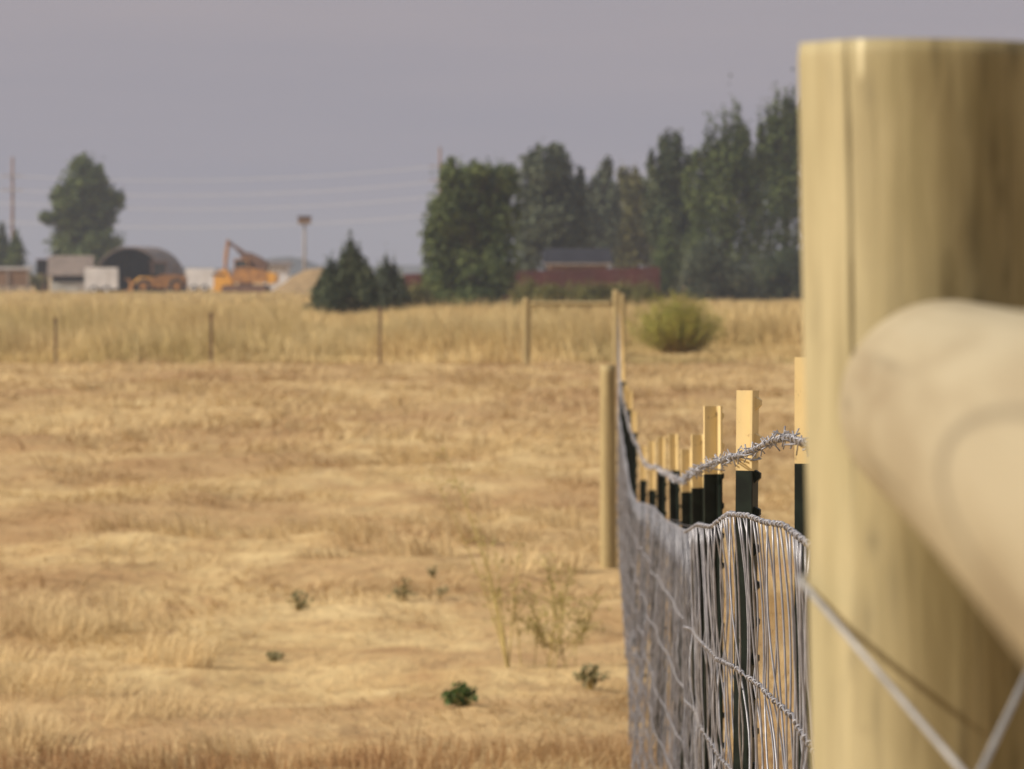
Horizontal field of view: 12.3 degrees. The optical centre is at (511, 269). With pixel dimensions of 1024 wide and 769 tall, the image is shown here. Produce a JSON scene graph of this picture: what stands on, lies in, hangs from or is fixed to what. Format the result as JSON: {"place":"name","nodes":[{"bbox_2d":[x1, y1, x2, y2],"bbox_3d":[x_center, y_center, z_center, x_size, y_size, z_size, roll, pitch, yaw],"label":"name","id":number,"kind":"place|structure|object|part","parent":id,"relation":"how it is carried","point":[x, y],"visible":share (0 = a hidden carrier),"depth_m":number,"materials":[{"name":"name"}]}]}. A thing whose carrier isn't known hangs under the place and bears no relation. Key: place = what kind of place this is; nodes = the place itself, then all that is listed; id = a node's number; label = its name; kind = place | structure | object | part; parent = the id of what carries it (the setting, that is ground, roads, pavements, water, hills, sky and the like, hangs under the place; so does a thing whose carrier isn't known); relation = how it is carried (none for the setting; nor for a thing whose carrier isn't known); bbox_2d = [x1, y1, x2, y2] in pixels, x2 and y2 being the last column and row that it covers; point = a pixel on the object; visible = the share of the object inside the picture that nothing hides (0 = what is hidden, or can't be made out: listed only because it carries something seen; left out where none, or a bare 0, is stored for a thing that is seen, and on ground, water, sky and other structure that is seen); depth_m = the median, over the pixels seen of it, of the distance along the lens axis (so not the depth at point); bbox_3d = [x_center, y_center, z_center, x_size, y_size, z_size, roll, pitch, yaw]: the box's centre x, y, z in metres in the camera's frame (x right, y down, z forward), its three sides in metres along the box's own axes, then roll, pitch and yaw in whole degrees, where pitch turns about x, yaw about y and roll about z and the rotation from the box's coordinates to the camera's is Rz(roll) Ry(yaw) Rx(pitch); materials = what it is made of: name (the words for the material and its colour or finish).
{"place":"outdoors","nodes":[
{"label":"outdoors","id":0,"kind":"place"},
{"bbox_2d":[25,264,233,274],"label":"hill","id":1,"kind":"structure","parent":0,"point":[33,271],"depth_m":2256.18,"materials":[{"name":"grey"}]},
{"bbox_2d":[231,257,321,276],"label":"hill","id":2,"kind":"structure","parent":0,"point":[296,268],"depth_m":1571.15,"materials":[{"name":"grey"}]},
{"bbox_2d":[0,275,805,768],"bbox_3d":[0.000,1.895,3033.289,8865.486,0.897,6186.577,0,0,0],"label":"ground","id":3,"kind":"structure","parent":0,"point":[374,671],"depth_m":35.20,"materials":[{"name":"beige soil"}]},
{"bbox_2d":[0,221,9,289],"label":"conifer tree","id":4,"kind":"object","parent":3,"relation":"on","point":[4,241],"visible":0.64,"depth_m":499.43,"materials":[{"name":"green plant"}]},
{"bbox_2d":[2,157,22,289],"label":"utility pole","id":5,"kind":"object","parent":3,"relation":"on","point":[12,176],"visible":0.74,"depth_m":515.87,"materials":[{"name":"brown wood"}]},
{"bbox_2d":[2,181,436,195],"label":"power line","id":6,"kind":"object","parent":5,"relation":"attached to","point":[244,194],"visible":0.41,"depth_m":515.67,"materials":[{"name":"metal"}]},
{"bbox_2d":[1,166,700,180],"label":"power line","id":7,"kind":"object","parent":5,"relation":"attached to","point":[251,179],"visible":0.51,"depth_m":515.68,"materials":[{"name":"metal"}]},
{"bbox_2d":[2,196,766,209],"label":"power line","id":8,"kind":"object","parent":5,"relation":"attached to","point":[258,208],"visible":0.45,"depth_m":515.68,"materials":[{"name":"metal"}]},
{"bbox_2d":[2,228,29,289],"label":"conifer tree","id":9,"kind":"object","parent":3,"relation":"on","point":[15,256],"visible":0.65,"depth_m":489.31,"materials":[{"name":"green plant"}]},
{"bbox_2d":[0,267,32,291],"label":"stock shelter","id":10,"kind":"object","parent":3,"relation":"on","point":[14,277],"visible":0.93,"depth_m":461.96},
{"bbox_2d":[24,271,46,289],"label":"bush","id":11,"kind":"object","parent":3,"relation":"on","point":[37,281],"visible":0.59,"depth_m":469.89,"materials":[{"name":"green plant"}]},
{"bbox_2d":[35,259,48,291],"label":"dark shed","id":12,"kind":"structure","parent":3,"relation":"on","point":[41,266],"depth_m":483.42,"materials":[{"name":"metal"}]},
{"bbox_2d":[40,274,44,290],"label":"door","id":13,"kind":"structure","parent":12,"relation":"in","point":[41,274],"depth_m":483.41,"materials":[{"name":"metal"}]},
{"bbox_2d":[54,318,56,363],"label":"steel fence post","id":14,"kind":"object","parent":3,"relation":"on","point":[55,339],"visible":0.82,"depth_m":114.48,"materials":[{"name":"brown metal"}]},
{"bbox_2d":[47,256,93,291],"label":"shed","id":15,"kind":"structure","parent":3,"relation":"on","point":[66,273],"depth_m":478.89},
{"bbox_2d":[37,151,126,266],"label":"broadleaf tree","id":16,"kind":"object","parent":3,"relation":"on","point":[86,201],"visible":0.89,"depth_m":503.76,"materials":[{"name":"green plant"}]},
{"bbox_2d":[77,267,117,292],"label":"box trailer","id":17,"kind":"object","parent":3,"relation":"on","point":[105,279],"visible":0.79,"depth_m":460.82,"materials":[{"name":"white paint"}]},
{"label":"door","id":18,"kind":"part","parent":17,"relation":"part of","materials":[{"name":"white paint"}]},
{"bbox_2d":[97,247,187,292],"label":"arched hut","id":19,"kind":"object","parent":3,"relation":"on","point":[133,264],"visible":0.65,"depth_m":477.67,"materials":[{"name":"metal"}]},
{"bbox_2d":[121,261,186,291],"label":"wheel loader","id":20,"kind":"object","parent":3,"relation":"on","point":[173,283],"visible":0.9,"depth_m":454.27,"materials":[{"name":"metal"}]},
{"bbox_2d":[185,268,215,291],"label":"box trailer","id":21,"kind":"object","parent":3,"relation":"on","point":[203,278],"visible":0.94,"depth_m":498.85,"materials":[{"name":"white paint"}]},
{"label":"door","id":22,"kind":"part","parent":21,"relation":"part of","materials":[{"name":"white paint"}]},
{"bbox_2d":[209,313,212,365],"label":"steel fence post","id":23,"kind":"object","parent":3,"relation":"on","point":[210,315],"visible":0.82,"depth_m":111.48,"materials":[{"name":"brown metal"}]},
{"bbox_2d":[212,240,278,292],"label":"excavator","id":24,"kind":"object","parent":3,"relation":"on","point":[250,269],"visible":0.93,"depth_m":450.90,"materials":[{"name":"metal"}]},
{"bbox_2d":[266,648,284,661],"bbox_3d":[-1.360,2.212,27.214,0.105,0.104,0.150,0,0,-20],"label":"weed","id":25,"kind":"object","parent":3,"relation":"on","point":[273,655],"visible":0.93,"depth_m":27.20,"materials":[{"name":"green plant"}]},
{"bbox_2d":[264,261,292,290],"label":"white shed","id":26,"kind":"structure","parent":3,"relation":"on","point":[281,269],"depth_m":520.00,"materials":[{"name":"paint"}]},
{"bbox_2d":[272,267,323,294],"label":"pile","id":27,"kind":"object","parent":3,"relation":"on","point":[302,281],"visible":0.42,"depth_m":435.15,"materials":[{"name":"beige sand"}]},
{"bbox_2d":[297,216,311,270],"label":"platform pole","id":28,"kind":"object","parent":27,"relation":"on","point":[304,220],"visible":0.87,"depth_m":469.87,"materials":[{"name":"grey metal"}]},
{"bbox_2d":[286,590,314,610],"bbox_3d":[-1.433,2.219,31.843,0.162,0.190,0.182,0,0,31],"label":"weed","id":29,"kind":"object","parent":3,"relation":"on","point":[296,600],"visible":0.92,"depth_m":31.83,"materials":[{"name":"green plant"}]},
{"bbox_2d":[299,230,380,316],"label":"conifer tree","id":30,"kind":"object","parent":3,"relation":"on","point":[342,283],"visible":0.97,"depth_m":214.77,"materials":[{"name":"green plant"}]},
{"bbox_2d":[378,308,381,363],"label":"steel fence post","id":31,"kind":"object","parent":3,"relation":"on","point":[379,310],"visible":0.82,"depth_m":113.49,"materials":[{"name":"brown metal"}]},
{"bbox_2d":[374,243,414,312],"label":"shrub","id":32,"kind":"object","parent":3,"relation":"on","point":[394,292],"visible":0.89,"depth_m":217.73,"materials":[{"name":"green plant"}]},
{"bbox_2d":[0,716,791,768],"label":"reddish grass","id":33,"kind":"structure","parent":3,"relation":"on","point":[271,763],"depth_m":20.12,"materials":[{"name":"brown plant"}]},
{"bbox_2d":[386,577,416,601],"bbox_3d":[-0.755,2.177,32.265,0.206,0.193,0.137,0,0,44],"label":"weed","id":34,"kind":"object","parent":3,"relation":"on","point":[404,591],"visible":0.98,"depth_m":32.24,"materials":[{"name":"green plant"}]},
{"bbox_2d":[0,289,803,364],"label":"tall grass","id":35,"kind":"structure","parent":3,"relation":"on","point":[99,326],"depth_m":123.30,"materials":[{"name":"beige plant"}]},
{"bbox_2d":[407,280,436,307],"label":"bush","id":36,"kind":"object","parent":3,"relation":"on","point":[419,294],"visible":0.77,"depth_m":261.92,"materials":[{"name":"green plant"}]},
{"bbox_2d":[427,563,438,577],"bbox_3d":[-0.585,2.216,34.836,0.084,0.130,0.086,0,0,15],"label":"weed","id":37,"kind":"object","parent":3,"relation":"on","point":[431,572],"visible":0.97,"depth_m":34.84,"materials":[{"name":"green plant"}]},
{"bbox_2d":[430,147,441,237],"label":"utility pole","id":38,"kind":"object","parent":3,"relation":"on","point":[438,166],"visible":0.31,"depth_m":515.87,"materials":[{"name":"brown wood"}]},
{"bbox_2d":[435,586,447,597],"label":"weed","id":39,"kind":"object","parent":3,"relation":"on","point":[441,590],"visible":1,"depth_m":32.45,"materials":[{"name":"green plant"}]},
{"bbox_2d":[441,681,478,706],"bbox_3d":[-0.256,2.099,23.451,0.196,0.146,0.210,0,0,0],"label":"weed","id":40,"kind":"object","parent":3,"relation":"on","point":[449,696],"visible":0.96,"depth_m":23.41,"materials":[{"name":"green plant"}]},
{"bbox_2d":[417,154,524,308],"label":"broadleaf tree","id":41,"kind":"object","parent":3,"relation":"on","point":[471,245],"visible":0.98,"depth_m":269.53,"materials":[{"name":"green plant"}]},
{"bbox_2d":[423,445,533,667],"bbox_3d":[-0.186,1.583,26.070,0.572,1.237,0.372,0,0,12],"label":"dry weed","id":42,"kind":"object","parent":3,"relation":"on","point":[502,640],"visible":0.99,"depth_m":26.06,"materials":[{"name":"plant"}]},
{"bbox_2d":[505,274,542,307],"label":"weedy bush","id":43,"kind":"object","parent":3,"relation":"on","point":[526,293],"visible":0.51,"depth_m":237.04,"materials":[{"name":"green plant"}]},
{"bbox_2d":[523,298,529,365],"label":"wooden fence post","id":44,"kind":"object","parent":3,"relation":"on","point":[526,328],"visible":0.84,"depth_m":112.93,"materials":[{"name":"brown wood"}]},
{"bbox_2d":[403,267,659,303],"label":"red board fence","id":45,"kind":"object","parent":3,"relation":"on","point":[649,275],"visible":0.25,"depth_m":304.98,"materials":[{"name":"red wood"}]},
{"bbox_2d":[530,278,568,309],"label":"weedy bush","id":46,"kind":"object","parent":3,"relation":"on","point":[545,291],"visible":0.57,"depth_m":225.98,"materials":[{"name":"green plant"}]},
{"bbox_2d":[510,138,596,270],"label":"broadleaf tree","id":47,"kind":"object","parent":3,"relation":"on","point":[551,201],"visible":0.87,"depth_m":349.24,"materials":[{"name":"green plant"}]},
{"bbox_2d":[506,550,612,668],"bbox_3d":[0.245,1.876,26.112,0.536,0.663,0.480,0,0,21],"label":"dry weed","id":48,"kind":"object","parent":3,"relation":"on","point":[584,629],"visible":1,"depth_m":26.13,"materials":[{"name":"plant"}]},
{"bbox_2d":[557,278,588,309],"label":"weedy bush","id":49,"kind":"object","parent":3,"relation":"on","point":[570,294],"visible":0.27,"depth_m":233.96,"materials":[{"name":"green plant"}]},
{"bbox_2d":[543,248,611,288],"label":"house","id":50,"kind":"structure","parent":3,"relation":"on","point":[574,258],"depth_m":330.68,"materials":[{"name":"stone"}]},
{"bbox_2d":[571,271,585,288],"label":"window","id":51,"kind":"structure","parent":50,"relation":"in","point":[571,271],"depth_m":329.90,"materials":[{"name":"white paint"}]},
{"bbox_2d":[572,662,612,689],"bbox_3d":[0.408,2.118,24.722,0.153,0.168,0.209,0,0,-35],"label":"weed","id":52,"kind":"object","parent":3,"relation":"on","point":[591,676],"visible":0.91,"depth_m":24.70,"materials":[{"name":"green plant"}]},
{"bbox_2d":[574,278,614,309],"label":"weedy bush","id":53,"kind":"object","parent":3,"relation":"on","point":[604,294],"visible":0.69,"depth_m":229.63,"materials":[{"name":"green plant"}]},
{"bbox_2d":[580,154,625,267],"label":"broadleaf tree","id":54,"kind":"object","parent":3,"relation":"on","point":[603,195],"visible":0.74,"depth_m":399.62,"materials":[{"name":"green plant"}]},
{"bbox_2d":[600,365,616,567],"bbox_3d":[0.728,1.595,36.000,0.127,1.750,0.126,0,0,0],"label":"wooden fence post","id":55,"kind":"object","parent":3,"relation":"on","point":[608,540],"visible":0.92,"depth_m":35.95,"materials":[{"name":"brown wood"}]},
{"bbox_2d":[612,290,619,364],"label":"wooden fence post","id":56,"kind":"object","parent":3,"relation":"on","point":[616,306],"visible":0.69,"depth_m":112.91,"materials":[{"name":"brown wood"}]},
{"bbox_2d":[530,301,612,305],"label":"wooden rail","id":57,"kind":"object","parent":56,"relation":"attached to","point":[571,303],"visible":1,"depth_m":112.94,"materials":[{"name":"brown wood"}]},
{"bbox_2d":[607,276,636,307],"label":"weedy bush","id":58,"kind":"object","parent":3,"relation":"on","point":[623,289],"visible":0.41,"depth_m":235.24,"materials":[{"name":"green plant"}]},
{"bbox_2d":[620,294,624,365],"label":"wooden fence post","id":59,"kind":"object","parent":3,"relation":"on","point":[622,300],"visible":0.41,"depth_m":108.95,"materials":[{"name":"brown wood"}]},
{"bbox_2d":[620,348,624,432],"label":"steel fence post","id":60,"kind":"object","parent":3,"relation":"on","point":[622,351],"visible":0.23,"depth_m":44.70,"materials":[{"name":"black paint"}]},
{"bbox_2d":[621,366,625,542],"bbox_3d":[0.921,1.658,39.195,0.041,1.733,0.034,0,0,-24],"label":"steel fence post","id":61,"kind":"object","parent":3,"relation":"on","point":[623,375],"visible":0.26,"depth_m":39.20,"materials":[{"name":"black paint"}]},
{"bbox_2d":[623,385,628,558],"bbox_3d":[0.814,1.682,33.703,0.041,1.733,0.034,0,0,-44],"label":"steel fence post","id":62,"kind":"object","parent":3,"relation":"on","point":[625,388],"visible":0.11,"depth_m":33.70,"materials":[{"name":"black paint"}]},
{"bbox_2d":[627,390,632,614],"bbox_3d":[0.772,1.648,30.954,0.034,1.733,0.041,0,0,42],"label":"steel fence post","id":63,"kind":"object","parent":3,"relation":"on","point":[629,401],"visible":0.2,"depth_m":30.95,"materials":[{"name":"yellow paint"}]},
{"bbox_2d":[607,160,660,268],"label":"broadleaf tree","id":64,"kind":"object","parent":3,"relation":"on","point":[632,236],"visible":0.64,"depth_m":409.36,"materials":[{"name":"green plant"}]},
{"bbox_2d":[631,411,637,644],"bbox_3d":[0.730,1.704,28.200,0.041,1.733,0.034,0,0,-36],"label":"steel fence post","id":65,"kind":"object","parent":3,"relation":"on","point":[634,455],"visible":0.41,"depth_m":28.20,"materials":[{"name":"black paint"}]},
{"bbox_2d":[638,446,647,677],"bbox_3d":[0.700,1.731,25.422,0.043,1.579,0.037,0,1,-10],"label":"steel fence post","id":66,"kind":"object","parent":3,"relation":"on","point":[643,479],"visible":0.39,"depth_m":25.41,"materials":[{"name":"black paint"}]},
{"bbox_2d":[626,277,665,308],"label":"weedy bush","id":67,"kind":"object","parent":3,"relation":"on","point":[644,295],"visible":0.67,"depth_m":234.74,"materials":[{"name":"green plant"}]},
{"bbox_2d":[648,441,656,732],"bbox_3d":[0.679,1.653,22.694,0.043,1.671,0.036,0,-1,-12],"label":"steel fence post","id":68,"kind":"object","parent":3,"relation":"on","point":[652,482],"visible":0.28,"depth_m":22.70,"materials":[{"name":"yellow paint"}]},
{"bbox_2d":[656,436,666,765],"bbox_3d":[0.630,1.563,20.020,0.043,1.724,0.038,0,1,-15],"label":"steel fence post","id":69,"kind":"object","parent":3,"relation":"on","point":[661,480],"visible":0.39,"depth_m":20.01,"materials":[{"name":"black metal"}]},
{"bbox_2d":[651,210,683,299],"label":"conifer tree","id":70,"kind":"object","parent":3,"relation":"on","point":[667,261],"visible":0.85,"depth_m":339.85,"materials":[{"name":"green plant"}]},
{"bbox_2d":[665,434,682,768],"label":"steel fence post","id":71,"kind":"object","parent":3,"relation":"on","point":[674,489],"visible":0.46,"depth_m":17.20,"materials":[{"name":"black metal"}]},
{"bbox_2d":[640,127,710,297],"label":"broadleaf tree","id":72,"kind":"object","parent":3,"relation":"on","point":[663,190],"visible":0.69,"depth_m":349.47,"materials":[{"name":"green plant"}]},
{"bbox_2d":[625,289,730,354],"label":"rabbitbrush","id":73,"kind":"object","parent":3,"relation":"on","point":[675,329],"visible":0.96,"depth_m":126.61,"materials":[{"name":"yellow plant"}]},
{"bbox_2d":[677,449,692,768],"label":"steel fence post","id":74,"kind":"object","parent":3,"relation":"on","point":[686,511],"visible":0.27,"depth_m":14.60,"materials":[{"name":"black metal"}]},
{"bbox_2d":[687,434,703,767],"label":"steel fence post","id":75,"kind":"object","parent":3,"relation":"on","point":[697,458],"visible":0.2,"depth_m":12.00,"materials":[{"name":"yellow paint"}]},
{"bbox_2d":[697,406,724,768],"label":"steel fence post","id":76,"kind":"object","parent":3,"relation":"on","point":[713,416],"visible":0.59,"depth_m":9.60,"materials":[{"name":"black metal"}]},
{"bbox_2d":[675,234,773,302],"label":"willow shrub","id":77,"kind":"object","parent":3,"relation":"on","point":[726,282],"visible":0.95,"depth_m":329.15,"materials":[{"name":"green plant"}]},
{"bbox_2d":[679,74,772,297],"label":"poplar tree","id":78,"kind":"object","parent":3,"relation":"on","point":[730,174],"visible":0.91,"depth_m":344.51,"materials":[{"name":"green plant"}]},
{"bbox_2d":[725,390,761,768],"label":"steel fence post","id":79,"kind":"object","parent":3,"relation":"on","point":[748,404],"visible":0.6,"depth_m":7.88,"materials":[{"name":"yellow paint"}]},
{"bbox_2d":[618,321,805,485],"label":"barbed wire","id":80,"kind":"object","parent":79,"relation":"attached to","point":[783,438],"visible":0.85,"depth_m":8.25,"materials":[{"name":"silver metal"}]},
{"bbox_2d":[616,321,810,768],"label":"woven wire netting","id":81,"kind":"object","parent":79,"relation":"attached to","point":[625,531],"visible":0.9,"depth_m":9.99,"materials":[{"name":"silver metal"}]},
{"bbox_2d":[746,68,801,296],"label":"poplar tree","id":82,"kind":"object","parent":3,"relation":"on","point":[780,140],"visible":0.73,"depth_m":351.54,"materials":[{"name":"green plant"}]},
{"bbox_2d":[746,241,802,301],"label":"willow shrub","id":83,"kind":"object","parent":3,"relation":"on","point":[780,289],"visible":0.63,"depth_m":334.17,"materials":[{"name":"green plant"}]},
{"bbox_2d":[794,357,810,768],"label":"steel fence post","id":84,"kind":"object","parent":3,"relation":"on","point":[800,511],"visible":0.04,"depth_m":5.99,"materials":[{"name":"black metal"}]},
{"bbox_2d":[798,38,1023,768],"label":"wooden fence post","id":85,"kind":"object","parent":3,"relation":"on","point":[912,170],"visible":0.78,"depth_m":2.73,"materials":[{"name":"brown wood"}]},
{"bbox_2d":[798,573,1023,768],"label":"brace wire","id":86,"kind":"object","parent":85,"relation":"attached to","point":[893,689],"visible":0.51,"depth_m":2.62,"materials":[{"name":"metal"}]},
{"bbox_2d":[839,300,1023,658],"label":"wooden rail","id":87,"kind":"object","parent":85,"relation":"attached to","point":[931,407],"visible":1,"depth_m":1.69,"materials":[{"name":"brown wood"}]},
{"bbox_2d":[230,263,793,274],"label":"hill","id":88,"kind":"structure","parent":0,"point":[410,269],"depth_m":2146.62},
{"bbox_2d":[0,0,1023,267],"label":"sky","id":89,"kind":"structure","parent":0,"point":[220,91],"materials":[{"name":"grey"}]}
]}

